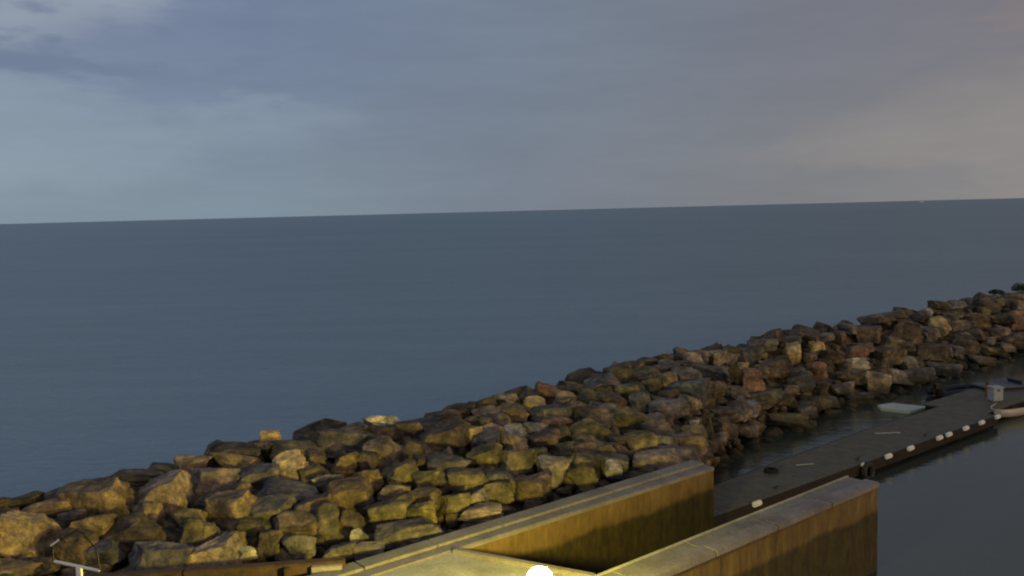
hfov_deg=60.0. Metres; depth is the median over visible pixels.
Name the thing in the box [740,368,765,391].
boulder
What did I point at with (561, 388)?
boulder
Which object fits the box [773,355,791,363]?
boulder
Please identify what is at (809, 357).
boulder
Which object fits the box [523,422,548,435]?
boulder
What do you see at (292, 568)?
timber beam
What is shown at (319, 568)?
concrete block
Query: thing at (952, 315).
boulder
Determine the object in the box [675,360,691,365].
boulder
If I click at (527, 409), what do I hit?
boulder
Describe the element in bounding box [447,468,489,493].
boulder
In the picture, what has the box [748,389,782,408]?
boulder
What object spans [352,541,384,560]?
boulder
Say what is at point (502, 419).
boulder
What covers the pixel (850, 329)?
boulder
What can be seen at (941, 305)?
boulder
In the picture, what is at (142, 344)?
sea
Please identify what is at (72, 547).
boulder
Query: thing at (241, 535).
boulder
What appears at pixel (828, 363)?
boulder
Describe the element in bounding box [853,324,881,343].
boulder
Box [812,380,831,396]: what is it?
boulder
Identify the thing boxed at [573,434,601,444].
boulder
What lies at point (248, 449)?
boulder
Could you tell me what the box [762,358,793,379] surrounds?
boulder
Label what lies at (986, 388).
mooring post
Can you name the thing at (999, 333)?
boulder
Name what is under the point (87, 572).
boulder
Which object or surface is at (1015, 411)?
skiff
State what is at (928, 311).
boulder
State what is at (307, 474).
boulder
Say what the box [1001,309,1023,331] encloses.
boulder
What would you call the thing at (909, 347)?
boulder
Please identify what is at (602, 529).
quay wall
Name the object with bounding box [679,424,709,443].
boulder
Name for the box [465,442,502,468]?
boulder
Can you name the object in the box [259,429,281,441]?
boulder
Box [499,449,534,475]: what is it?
boulder
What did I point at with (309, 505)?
boulder
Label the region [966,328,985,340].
boulder
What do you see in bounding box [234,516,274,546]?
boulder
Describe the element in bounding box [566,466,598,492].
boulder
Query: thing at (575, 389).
boulder
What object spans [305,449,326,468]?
boulder
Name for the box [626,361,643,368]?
boulder
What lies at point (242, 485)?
boulder
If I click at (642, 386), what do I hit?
boulder
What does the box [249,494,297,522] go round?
boulder
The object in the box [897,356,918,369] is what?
boulder
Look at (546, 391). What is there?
boulder
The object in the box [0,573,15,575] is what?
boulder
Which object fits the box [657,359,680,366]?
boulder
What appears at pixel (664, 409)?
boulder
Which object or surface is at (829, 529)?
jetty
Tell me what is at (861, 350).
boulder
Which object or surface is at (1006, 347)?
boulder
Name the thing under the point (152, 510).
boulder
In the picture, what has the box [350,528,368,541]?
boulder
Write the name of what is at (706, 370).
boulder
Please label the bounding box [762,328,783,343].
boulder
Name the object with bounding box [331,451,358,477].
boulder
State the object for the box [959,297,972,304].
boulder
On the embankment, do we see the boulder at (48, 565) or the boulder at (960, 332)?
the boulder at (960, 332)
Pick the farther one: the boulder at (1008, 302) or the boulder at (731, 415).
the boulder at (1008, 302)
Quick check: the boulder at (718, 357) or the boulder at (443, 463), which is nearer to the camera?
the boulder at (443, 463)
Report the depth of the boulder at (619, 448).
25.24 m
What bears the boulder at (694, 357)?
on the rubble
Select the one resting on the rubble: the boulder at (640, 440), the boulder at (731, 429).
the boulder at (640, 440)
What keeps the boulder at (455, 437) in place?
on the rubble
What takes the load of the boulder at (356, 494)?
on the embankment
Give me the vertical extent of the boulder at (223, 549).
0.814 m
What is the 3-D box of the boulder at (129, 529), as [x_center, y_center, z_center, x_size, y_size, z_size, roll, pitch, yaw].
[-7.863,5.238,18.815,1.558,0.898,0.998,-6,10,-4]
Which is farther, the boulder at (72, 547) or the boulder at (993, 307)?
the boulder at (993, 307)
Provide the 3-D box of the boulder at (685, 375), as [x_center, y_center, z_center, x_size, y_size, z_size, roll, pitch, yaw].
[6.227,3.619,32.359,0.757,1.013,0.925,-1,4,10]
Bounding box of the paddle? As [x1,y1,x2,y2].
[874,432,899,433]
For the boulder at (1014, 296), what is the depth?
57.56 m
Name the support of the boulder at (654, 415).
on the embankment
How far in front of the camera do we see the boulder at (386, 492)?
21.08 m
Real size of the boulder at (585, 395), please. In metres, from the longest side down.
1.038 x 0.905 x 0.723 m
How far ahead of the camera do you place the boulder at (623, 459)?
23.84 m
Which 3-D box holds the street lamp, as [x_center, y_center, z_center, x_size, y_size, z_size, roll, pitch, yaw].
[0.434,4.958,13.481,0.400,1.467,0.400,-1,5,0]
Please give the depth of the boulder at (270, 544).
18.56 m
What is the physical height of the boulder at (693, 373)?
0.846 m
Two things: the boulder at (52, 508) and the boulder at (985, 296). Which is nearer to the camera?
the boulder at (52, 508)
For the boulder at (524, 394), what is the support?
on the embankment
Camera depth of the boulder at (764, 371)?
37.83 m
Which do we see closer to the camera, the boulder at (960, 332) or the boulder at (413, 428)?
the boulder at (413, 428)
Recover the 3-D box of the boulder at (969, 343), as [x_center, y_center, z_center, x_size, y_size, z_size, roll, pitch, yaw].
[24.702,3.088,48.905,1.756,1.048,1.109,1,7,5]
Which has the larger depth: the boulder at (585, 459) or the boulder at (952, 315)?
the boulder at (952, 315)
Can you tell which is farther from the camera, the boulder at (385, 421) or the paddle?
the paddle
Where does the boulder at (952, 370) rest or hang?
on the embankment
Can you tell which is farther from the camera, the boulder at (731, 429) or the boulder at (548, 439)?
the boulder at (731, 429)
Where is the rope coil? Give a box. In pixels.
[764,467,778,473]
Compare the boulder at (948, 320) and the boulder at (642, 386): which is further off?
the boulder at (948, 320)
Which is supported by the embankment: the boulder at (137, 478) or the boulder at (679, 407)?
the boulder at (679, 407)
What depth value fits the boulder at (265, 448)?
23.78 m
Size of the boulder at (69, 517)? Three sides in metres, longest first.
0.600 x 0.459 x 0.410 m
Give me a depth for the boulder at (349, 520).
19.74 m
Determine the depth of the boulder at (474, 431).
25.34 m
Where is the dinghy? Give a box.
[925,383,976,397]
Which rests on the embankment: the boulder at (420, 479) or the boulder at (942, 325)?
the boulder at (942, 325)
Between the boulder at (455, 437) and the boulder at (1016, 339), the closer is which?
the boulder at (455, 437)
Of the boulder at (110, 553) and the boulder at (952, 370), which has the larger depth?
the boulder at (952, 370)
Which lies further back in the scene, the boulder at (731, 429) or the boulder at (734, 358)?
the boulder at (734, 358)
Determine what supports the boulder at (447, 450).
on the embankment
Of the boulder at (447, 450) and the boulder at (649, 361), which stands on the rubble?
the boulder at (649, 361)
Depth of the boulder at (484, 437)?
24.87 m
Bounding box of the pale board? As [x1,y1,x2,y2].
[877,403,924,413]
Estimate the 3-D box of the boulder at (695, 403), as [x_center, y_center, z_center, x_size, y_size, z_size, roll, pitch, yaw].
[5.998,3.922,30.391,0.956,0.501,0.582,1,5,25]
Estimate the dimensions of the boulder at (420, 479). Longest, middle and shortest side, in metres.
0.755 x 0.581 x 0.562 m
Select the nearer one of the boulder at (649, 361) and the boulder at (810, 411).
the boulder at (649, 361)
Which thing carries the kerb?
on the quay paving
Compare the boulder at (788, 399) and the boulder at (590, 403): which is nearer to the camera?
the boulder at (590, 403)
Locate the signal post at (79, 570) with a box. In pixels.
[50,530,99,575]
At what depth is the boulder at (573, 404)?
28.54 m
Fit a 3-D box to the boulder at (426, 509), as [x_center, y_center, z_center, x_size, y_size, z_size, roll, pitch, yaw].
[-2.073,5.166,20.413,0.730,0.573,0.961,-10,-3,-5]
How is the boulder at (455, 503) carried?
on the rubble
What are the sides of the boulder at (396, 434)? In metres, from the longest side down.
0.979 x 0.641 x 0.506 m
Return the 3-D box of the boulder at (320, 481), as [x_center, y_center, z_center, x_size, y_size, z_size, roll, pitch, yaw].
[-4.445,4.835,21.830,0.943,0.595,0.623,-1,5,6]
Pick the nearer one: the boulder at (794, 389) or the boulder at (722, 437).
the boulder at (722, 437)
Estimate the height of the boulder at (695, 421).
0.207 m
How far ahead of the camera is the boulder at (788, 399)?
36.76 m
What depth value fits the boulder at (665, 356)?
36.07 m
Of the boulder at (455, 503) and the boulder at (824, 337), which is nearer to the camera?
the boulder at (455, 503)
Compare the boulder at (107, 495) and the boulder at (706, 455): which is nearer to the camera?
the boulder at (107, 495)
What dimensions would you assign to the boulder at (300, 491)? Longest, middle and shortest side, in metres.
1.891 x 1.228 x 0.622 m
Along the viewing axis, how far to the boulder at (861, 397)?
39.58 m
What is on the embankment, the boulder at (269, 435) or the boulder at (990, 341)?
the boulder at (990, 341)
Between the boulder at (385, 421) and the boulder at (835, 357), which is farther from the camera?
the boulder at (835, 357)
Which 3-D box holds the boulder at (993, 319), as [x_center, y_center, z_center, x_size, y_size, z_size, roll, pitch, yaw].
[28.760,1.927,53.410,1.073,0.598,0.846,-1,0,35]
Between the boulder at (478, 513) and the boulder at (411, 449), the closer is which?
the boulder at (478, 513)
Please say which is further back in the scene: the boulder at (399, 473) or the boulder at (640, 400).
the boulder at (640, 400)
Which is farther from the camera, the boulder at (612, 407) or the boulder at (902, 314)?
the boulder at (902, 314)
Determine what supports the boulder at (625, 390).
on the rubble
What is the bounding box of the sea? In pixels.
[0,198,1023,497]
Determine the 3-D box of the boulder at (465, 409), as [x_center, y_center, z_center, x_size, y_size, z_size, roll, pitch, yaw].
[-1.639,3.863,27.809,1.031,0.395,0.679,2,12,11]
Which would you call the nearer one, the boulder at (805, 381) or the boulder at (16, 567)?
the boulder at (16, 567)
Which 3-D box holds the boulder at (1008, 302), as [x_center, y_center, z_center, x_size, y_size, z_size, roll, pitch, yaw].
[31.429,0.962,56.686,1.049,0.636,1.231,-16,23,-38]
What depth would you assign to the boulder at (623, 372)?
32.57 m
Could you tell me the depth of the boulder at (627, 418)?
27.59 m
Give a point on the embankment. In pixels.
(678, 424)
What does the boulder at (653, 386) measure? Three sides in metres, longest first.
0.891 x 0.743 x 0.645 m
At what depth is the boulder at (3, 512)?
18.40 m
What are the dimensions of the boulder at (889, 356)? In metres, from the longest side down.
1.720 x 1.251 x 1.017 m
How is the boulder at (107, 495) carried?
on the rubble
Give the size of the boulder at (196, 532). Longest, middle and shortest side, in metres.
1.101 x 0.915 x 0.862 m
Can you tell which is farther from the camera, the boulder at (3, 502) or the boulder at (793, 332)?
the boulder at (793, 332)
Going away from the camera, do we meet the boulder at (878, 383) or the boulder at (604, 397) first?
the boulder at (604, 397)
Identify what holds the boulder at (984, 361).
on the embankment
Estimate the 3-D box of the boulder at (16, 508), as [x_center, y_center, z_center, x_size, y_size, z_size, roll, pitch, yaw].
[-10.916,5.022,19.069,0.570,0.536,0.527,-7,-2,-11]
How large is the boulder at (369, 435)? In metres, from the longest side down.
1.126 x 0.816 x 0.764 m
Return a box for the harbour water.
[714,353,1023,575]
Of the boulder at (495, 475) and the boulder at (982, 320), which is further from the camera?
the boulder at (982, 320)
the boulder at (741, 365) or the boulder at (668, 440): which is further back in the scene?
the boulder at (741, 365)
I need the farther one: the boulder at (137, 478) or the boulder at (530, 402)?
the boulder at (530, 402)
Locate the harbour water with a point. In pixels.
(954, 507)
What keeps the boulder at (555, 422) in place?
on the embankment
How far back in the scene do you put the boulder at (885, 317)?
47.45 m
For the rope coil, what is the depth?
28.25 m
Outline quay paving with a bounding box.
[378,552,567,575]
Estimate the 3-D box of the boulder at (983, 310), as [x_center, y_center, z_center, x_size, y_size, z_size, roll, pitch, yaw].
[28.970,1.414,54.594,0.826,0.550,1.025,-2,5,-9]
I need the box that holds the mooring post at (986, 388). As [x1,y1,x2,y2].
[985,380,989,395]
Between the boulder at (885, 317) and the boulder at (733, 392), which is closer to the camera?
the boulder at (733, 392)
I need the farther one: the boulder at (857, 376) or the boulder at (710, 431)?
the boulder at (857, 376)
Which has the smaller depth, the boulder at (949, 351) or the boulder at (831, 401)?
the boulder at (831, 401)
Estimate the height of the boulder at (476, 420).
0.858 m
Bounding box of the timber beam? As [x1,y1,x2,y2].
[69,557,344,575]
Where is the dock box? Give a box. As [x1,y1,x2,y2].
[986,385,1004,400]
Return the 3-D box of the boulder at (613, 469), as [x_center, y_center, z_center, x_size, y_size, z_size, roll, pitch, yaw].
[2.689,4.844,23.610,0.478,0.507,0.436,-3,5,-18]
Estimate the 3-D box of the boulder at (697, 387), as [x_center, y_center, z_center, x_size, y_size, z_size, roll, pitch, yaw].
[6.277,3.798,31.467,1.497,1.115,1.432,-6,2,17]
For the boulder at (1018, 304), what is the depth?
56.20 m
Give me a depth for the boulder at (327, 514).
19.39 m
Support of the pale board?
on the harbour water
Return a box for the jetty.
[594,476,878,575]
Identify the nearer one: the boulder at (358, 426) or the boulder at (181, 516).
the boulder at (181, 516)
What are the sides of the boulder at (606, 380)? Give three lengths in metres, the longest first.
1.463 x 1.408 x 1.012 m
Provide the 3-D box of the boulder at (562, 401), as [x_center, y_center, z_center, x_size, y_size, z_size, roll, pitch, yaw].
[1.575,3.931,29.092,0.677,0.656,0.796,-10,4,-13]
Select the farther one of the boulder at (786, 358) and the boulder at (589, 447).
the boulder at (786, 358)
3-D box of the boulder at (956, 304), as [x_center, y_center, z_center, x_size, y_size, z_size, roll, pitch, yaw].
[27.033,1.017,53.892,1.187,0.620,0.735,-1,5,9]
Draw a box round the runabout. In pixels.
[965,377,1023,391]
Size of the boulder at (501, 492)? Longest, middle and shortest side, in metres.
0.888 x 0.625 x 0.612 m
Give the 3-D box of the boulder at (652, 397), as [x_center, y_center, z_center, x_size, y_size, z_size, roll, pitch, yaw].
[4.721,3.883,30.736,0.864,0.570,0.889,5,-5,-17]
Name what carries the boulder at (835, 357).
on the embankment
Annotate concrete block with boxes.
[311,564,341,574]
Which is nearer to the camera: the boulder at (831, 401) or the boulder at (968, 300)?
the boulder at (831, 401)
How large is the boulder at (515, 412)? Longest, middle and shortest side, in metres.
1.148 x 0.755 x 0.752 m
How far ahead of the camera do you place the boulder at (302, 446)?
23.81 m
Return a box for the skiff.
[990,403,1023,416]
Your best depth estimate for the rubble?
27.84 m
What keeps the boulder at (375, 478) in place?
on the rubble
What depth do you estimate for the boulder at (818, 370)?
40.05 m
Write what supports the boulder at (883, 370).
on the embankment
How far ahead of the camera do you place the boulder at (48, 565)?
17.26 m
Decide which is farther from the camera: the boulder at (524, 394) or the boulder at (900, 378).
the boulder at (900, 378)
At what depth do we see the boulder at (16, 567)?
17.08 m
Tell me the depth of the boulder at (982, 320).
52.18 m
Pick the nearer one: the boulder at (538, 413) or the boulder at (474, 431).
the boulder at (474, 431)
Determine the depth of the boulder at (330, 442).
24.36 m
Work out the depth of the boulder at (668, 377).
31.65 m
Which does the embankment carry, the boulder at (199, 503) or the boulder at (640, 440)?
the boulder at (199, 503)
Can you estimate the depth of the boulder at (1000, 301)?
56.00 m
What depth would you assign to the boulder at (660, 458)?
24.37 m
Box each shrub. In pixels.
[988,289,1004,295]
[1011,282,1023,292]
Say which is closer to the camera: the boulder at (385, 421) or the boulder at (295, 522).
the boulder at (295, 522)
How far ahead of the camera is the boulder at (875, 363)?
43.44 m
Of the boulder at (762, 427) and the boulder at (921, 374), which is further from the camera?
the boulder at (921, 374)
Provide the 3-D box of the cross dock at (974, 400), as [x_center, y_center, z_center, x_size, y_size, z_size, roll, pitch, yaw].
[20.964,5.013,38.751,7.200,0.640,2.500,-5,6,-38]
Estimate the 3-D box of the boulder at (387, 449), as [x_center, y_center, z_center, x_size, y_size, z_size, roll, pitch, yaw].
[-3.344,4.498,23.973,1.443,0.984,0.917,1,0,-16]
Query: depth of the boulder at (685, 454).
25.00 m
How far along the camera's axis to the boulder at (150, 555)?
17.65 m
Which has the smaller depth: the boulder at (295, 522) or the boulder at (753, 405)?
the boulder at (295, 522)
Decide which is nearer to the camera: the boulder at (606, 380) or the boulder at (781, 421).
the boulder at (606, 380)
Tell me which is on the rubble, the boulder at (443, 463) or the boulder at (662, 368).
the boulder at (662, 368)
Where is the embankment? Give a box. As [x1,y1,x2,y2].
[114,305,1022,571]
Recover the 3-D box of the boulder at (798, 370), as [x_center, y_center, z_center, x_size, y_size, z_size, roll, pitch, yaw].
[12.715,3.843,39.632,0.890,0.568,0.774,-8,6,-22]
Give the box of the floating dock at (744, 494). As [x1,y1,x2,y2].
[714,406,1000,527]
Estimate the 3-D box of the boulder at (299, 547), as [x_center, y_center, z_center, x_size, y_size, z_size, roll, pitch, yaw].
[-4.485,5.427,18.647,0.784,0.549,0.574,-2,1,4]
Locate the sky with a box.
[0,0,1023,223]
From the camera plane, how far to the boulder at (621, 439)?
25.71 m
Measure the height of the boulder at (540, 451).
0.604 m
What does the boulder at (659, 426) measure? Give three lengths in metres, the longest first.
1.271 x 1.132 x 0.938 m
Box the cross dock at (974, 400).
[922,380,1023,414]
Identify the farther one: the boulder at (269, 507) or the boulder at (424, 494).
the boulder at (424, 494)
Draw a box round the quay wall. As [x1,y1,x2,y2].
[308,460,713,575]
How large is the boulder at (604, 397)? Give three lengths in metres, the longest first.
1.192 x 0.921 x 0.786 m
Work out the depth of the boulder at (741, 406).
34.24 m
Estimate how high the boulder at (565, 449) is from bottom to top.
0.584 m
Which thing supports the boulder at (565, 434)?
on the rubble
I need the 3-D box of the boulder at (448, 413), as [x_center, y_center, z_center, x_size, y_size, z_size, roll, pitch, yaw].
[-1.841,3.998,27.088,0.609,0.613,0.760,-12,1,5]
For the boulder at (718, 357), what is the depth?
37.73 m
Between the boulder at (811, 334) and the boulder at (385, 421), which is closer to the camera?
the boulder at (385, 421)
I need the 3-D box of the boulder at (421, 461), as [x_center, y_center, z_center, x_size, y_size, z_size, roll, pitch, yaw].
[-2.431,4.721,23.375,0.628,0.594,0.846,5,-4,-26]
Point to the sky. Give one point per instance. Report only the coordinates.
(111, 110)
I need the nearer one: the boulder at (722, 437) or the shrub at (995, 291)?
the boulder at (722, 437)
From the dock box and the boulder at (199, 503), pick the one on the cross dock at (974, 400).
the dock box
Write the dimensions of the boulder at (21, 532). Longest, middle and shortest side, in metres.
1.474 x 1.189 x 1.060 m
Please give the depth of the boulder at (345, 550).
18.27 m
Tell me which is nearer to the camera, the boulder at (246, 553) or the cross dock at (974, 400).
the boulder at (246, 553)
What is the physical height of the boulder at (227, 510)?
1.097 m
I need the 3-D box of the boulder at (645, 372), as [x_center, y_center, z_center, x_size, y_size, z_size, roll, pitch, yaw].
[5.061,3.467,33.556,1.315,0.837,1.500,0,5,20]
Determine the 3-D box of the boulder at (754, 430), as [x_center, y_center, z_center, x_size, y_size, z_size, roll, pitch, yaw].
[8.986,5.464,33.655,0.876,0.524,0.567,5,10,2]
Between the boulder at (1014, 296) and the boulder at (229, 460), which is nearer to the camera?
the boulder at (229, 460)
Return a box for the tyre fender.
[861,461,874,478]
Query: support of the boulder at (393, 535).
on the rubble
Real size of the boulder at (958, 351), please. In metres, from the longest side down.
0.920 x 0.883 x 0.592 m
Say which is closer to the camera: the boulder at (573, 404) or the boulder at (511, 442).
the boulder at (511, 442)
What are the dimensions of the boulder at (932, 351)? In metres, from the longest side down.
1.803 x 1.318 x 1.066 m
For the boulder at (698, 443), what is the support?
on the rubble
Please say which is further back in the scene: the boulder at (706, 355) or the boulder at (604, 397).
the boulder at (706, 355)
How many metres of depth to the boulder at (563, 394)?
29.64 m
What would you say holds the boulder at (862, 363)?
on the embankment
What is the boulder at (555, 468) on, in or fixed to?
on the rubble
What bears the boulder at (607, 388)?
on the rubble
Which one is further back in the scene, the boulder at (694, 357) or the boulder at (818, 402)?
the boulder at (818, 402)
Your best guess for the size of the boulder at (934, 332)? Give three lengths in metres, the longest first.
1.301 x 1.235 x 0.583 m
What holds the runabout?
on the harbour water
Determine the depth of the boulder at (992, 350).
49.40 m
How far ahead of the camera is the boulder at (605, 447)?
24.72 m
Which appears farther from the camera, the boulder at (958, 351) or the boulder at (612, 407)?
the boulder at (958, 351)
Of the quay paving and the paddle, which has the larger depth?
the paddle
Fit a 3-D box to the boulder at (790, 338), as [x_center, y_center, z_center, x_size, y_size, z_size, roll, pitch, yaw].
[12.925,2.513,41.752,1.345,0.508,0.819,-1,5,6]
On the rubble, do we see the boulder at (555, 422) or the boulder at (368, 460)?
the boulder at (368, 460)
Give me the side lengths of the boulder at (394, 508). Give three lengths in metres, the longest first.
1.270 x 0.814 x 0.714 m
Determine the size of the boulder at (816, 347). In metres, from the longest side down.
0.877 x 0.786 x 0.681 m
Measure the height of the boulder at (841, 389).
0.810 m
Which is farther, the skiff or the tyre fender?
the skiff
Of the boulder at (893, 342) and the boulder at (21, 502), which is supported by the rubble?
the boulder at (21, 502)
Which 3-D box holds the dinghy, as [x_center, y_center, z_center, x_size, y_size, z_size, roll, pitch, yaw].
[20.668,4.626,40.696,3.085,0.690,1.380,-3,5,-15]
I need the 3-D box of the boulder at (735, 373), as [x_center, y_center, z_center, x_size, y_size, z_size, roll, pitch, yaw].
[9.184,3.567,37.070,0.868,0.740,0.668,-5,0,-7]
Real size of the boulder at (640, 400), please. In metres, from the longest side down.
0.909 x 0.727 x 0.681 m
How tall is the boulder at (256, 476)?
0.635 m
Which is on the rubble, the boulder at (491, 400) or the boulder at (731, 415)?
the boulder at (491, 400)
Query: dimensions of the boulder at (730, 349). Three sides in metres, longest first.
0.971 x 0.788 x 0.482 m
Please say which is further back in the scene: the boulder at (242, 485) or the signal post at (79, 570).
the boulder at (242, 485)
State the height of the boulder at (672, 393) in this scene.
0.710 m
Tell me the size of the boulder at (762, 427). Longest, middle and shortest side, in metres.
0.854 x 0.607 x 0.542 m
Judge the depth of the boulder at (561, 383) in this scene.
31.57 m
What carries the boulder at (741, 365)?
on the rubble
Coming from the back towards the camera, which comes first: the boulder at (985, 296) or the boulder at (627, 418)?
the boulder at (985, 296)
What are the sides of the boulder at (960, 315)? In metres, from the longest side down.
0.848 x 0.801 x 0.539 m
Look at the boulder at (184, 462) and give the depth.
22.35 m
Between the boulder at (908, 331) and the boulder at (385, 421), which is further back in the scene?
the boulder at (908, 331)
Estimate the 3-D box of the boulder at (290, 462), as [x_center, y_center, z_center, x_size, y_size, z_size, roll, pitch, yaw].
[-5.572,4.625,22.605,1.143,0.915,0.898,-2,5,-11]
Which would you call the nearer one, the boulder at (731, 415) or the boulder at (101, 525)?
the boulder at (101, 525)
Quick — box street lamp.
[527,566,551,575]
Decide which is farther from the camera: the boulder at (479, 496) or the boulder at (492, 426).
the boulder at (492, 426)
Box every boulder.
[0,497,15,508]
[0,507,19,511]
[0,509,10,536]
[0,510,62,557]
[0,558,41,575]
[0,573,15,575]
[6,491,45,510]
[21,497,72,517]
[21,556,59,575]
[50,527,99,568]
[56,476,138,516]
[57,507,86,526]
[67,567,106,575]
[68,513,118,537]
[84,538,127,566]
[99,510,178,562]
[111,468,165,488]
[127,540,193,570]
[132,501,164,522]
[136,469,194,516]
[171,508,207,529]
[173,454,212,470]
[179,519,221,547]
[187,467,240,493]
[187,532,242,567]
[192,490,220,510]
[204,489,257,531]
[205,441,262,462]
[210,452,262,469]
[219,530,246,545]
[228,481,254,493]
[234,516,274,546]
[237,463,280,488]
[238,546,257,560]
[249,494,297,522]
[254,440,279,457]
[256,477,318,504]
[257,529,283,557]
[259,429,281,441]
[270,440,327,460]
[272,449,308,480]
[272,510,316,535]
[281,535,315,559]
[293,492,332,514]
[297,463,330,483]
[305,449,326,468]
[311,474,343,492]
[315,429,366,457]
[315,502,340,544]
[322,541,356,559]
[326,476,373,515]
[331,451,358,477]
[339,509,366,531]
[341,422,368,431]
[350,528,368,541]
[351,469,385,491]
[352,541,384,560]
[356,450,379,471]
[362,415,399,427]
[362,431,378,441]
[362,435,403,472]
[362,493,415,531]
[374,517,445,551]
[375,428,404,442]
[378,484,410,501]
[380,459,418,490]
[395,420,424,437]
[399,438,432,461]
[406,500,437,523]
[408,486,441,510]
[411,470,439,489]
[413,455,426,470]
[417,422,471,454]
[427,451,472,484]
[434,416,472,426]
[438,492,470,514]
[440,409,461,420]
[442,403,475,418]
[442,447,453,455]
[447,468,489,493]
[457,502,502,523]
[463,415,494,425]
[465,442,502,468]
[467,426,482,448]
[469,487,489,506]
[470,430,502,450]
[471,405,498,416]
[475,394,496,407]
[482,422,505,432]
[484,480,514,504]
[485,468,515,492]
[486,413,510,426]
[496,392,519,406]
[496,402,528,424]
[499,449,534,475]
[501,433,527,449]
[503,423,528,443]
[513,402,531,420]
[514,472,551,502]
[518,390,539,404]
[523,396,545,408]
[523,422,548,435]
[525,427,560,453]
[526,447,546,466]
[529,404,572,422]
[534,381,560,402]
[536,454,572,489]
[540,417,573,427]
[551,391,577,403]
[553,397,569,405]
[555,386,564,390]
[556,380,581,385]
[556,441,575,460]
[558,426,572,442]
[563,400,587,416]
[564,384,598,395]
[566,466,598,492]
[569,418,616,441]
[570,452,601,480]
[572,405,616,428]
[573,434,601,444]
[573,442,600,454]
[577,387,600,403]
[583,372,619,391]
[587,401,603,405]
[594,453,628,481]
[595,442,616,453]
[596,386,612,391]
[597,391,627,406]
[599,403,617,411]
[603,361,637,383]
[603,459,622,479]
[604,435,628,448]
[609,442,628,453]
[613,406,646,434]
[614,381,639,399]
[623,430,660,451]
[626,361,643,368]
[628,390,650,412]
[632,366,660,381]
[632,448,681,470]
[636,357,658,365]
[638,417,674,435]
[639,382,646,390]
[640,377,663,394]
[645,412,663,418]
[648,397,689,419]
[649,393,660,400]
[651,364,672,372]
[652,402,673,427]
[654,354,673,359]
[655,371,677,389]
[656,435,678,445]
[656,445,701,462]
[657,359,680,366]
[657,387,680,397]
[667,377,709,406]
[670,366,701,378]
[670,431,707,456]
[673,347,689,360]
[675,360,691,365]
[677,393,702,409]
[678,372,689,379]
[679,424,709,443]
[682,351,704,363]
[682,363,716,377]
[688,419,699,424]
[690,350,710,363]
[701,444,711,459]
[704,426,713,440]
[707,349,730,365]
[707,381,727,400]
[708,406,745,422]
[710,365,729,380]
[711,417,738,440]
[714,432,727,445]
[721,398,752,422]
[722,345,741,356]
[724,353,739,365]
[725,385,749,399]
[728,365,742,382]
[736,362,748,368]
[738,344,763,364]
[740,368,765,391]
[740,424,759,438]
[746,339,778,351]
[746,399,758,417]
[746,421,766,431]
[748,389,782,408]
[749,364,768,378]
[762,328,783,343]
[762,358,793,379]
[762,412,812,431]
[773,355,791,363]
[777,335,801,346]
[777,390,798,407]
[779,385,799,394]
[782,329,804,337]
[782,341,801,364]
[785,371,815,392]
[789,367,805,374]
[790,404,817,419]
[797,395,825,411]
[801,329,819,342]
[801,352,817,362]
[805,362,827,379]
[808,340,825,355]
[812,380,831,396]
[818,350,844,364]
[818,358,832,369]
[819,333,834,341]
[824,396,840,407]
[827,331,846,342]
[829,381,854,396]
[835,370,850,378]
[837,322,857,334]
[839,367,866,385]
[844,357,870,369]
[845,343,869,358]
[845,392,873,403]
[851,342,874,351]
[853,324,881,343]
[856,310,902,324]
[864,371,891,395]
[865,367,892,376]
[869,345,903,367]
[870,359,885,366]
[875,334,905,348]
[888,320,923,344]
[888,368,913,386]
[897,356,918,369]
[898,311,906,318]
[901,342,915,352]
[903,367,935,382]
[908,313,929,321]
[914,342,947,361]
[920,308,932,315]
[920,326,940,337]
[922,331,933,341]
[925,361,962,377]
[927,300,951,310]
[928,316,951,339]
[940,315,950,324]
[941,311,959,320]
[941,343,952,356]
[947,300,966,308]
[948,334,979,354]
[950,319,970,331]
[952,344,964,356]
[953,331,969,334]
[954,311,963,318]
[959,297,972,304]
[960,313,991,328]
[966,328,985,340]
[967,355,996,366]
[971,299,1000,313]
[974,306,991,314]
[978,337,995,345]
[980,294,997,299]
[980,346,1000,355]
[985,327,1010,340]
[986,315,998,323]
[989,297,1004,306]
[994,343,1015,352]
[995,312,1020,325]
[998,296,1012,308]
[1000,331,1023,349]
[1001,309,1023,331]
[1005,292,1023,300]
[1010,300,1023,309]
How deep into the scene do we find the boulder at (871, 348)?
44.28 m
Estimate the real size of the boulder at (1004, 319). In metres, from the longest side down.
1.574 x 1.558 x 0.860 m
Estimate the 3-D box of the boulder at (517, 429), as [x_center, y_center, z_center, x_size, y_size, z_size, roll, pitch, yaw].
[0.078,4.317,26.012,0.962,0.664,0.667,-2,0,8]
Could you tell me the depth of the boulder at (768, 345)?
40.24 m
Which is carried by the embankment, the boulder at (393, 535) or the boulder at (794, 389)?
the boulder at (794, 389)
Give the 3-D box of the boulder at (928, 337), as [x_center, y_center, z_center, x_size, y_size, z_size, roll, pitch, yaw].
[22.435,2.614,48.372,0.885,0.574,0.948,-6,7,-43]
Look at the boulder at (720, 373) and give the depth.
36.26 m
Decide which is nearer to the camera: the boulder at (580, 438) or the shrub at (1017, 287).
the boulder at (580, 438)
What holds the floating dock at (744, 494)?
on the harbour water
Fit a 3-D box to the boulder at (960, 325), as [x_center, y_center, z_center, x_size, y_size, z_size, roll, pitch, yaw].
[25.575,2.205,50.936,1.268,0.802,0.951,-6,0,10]
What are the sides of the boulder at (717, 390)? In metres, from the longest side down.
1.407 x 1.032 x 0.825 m
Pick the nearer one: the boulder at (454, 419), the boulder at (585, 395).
the boulder at (454, 419)
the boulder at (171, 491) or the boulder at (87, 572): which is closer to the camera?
the boulder at (87, 572)
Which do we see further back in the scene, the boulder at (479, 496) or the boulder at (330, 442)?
the boulder at (330, 442)
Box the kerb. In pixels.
[452,548,595,575]
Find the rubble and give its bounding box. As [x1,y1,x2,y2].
[0,292,1023,575]
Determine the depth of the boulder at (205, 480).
21.42 m

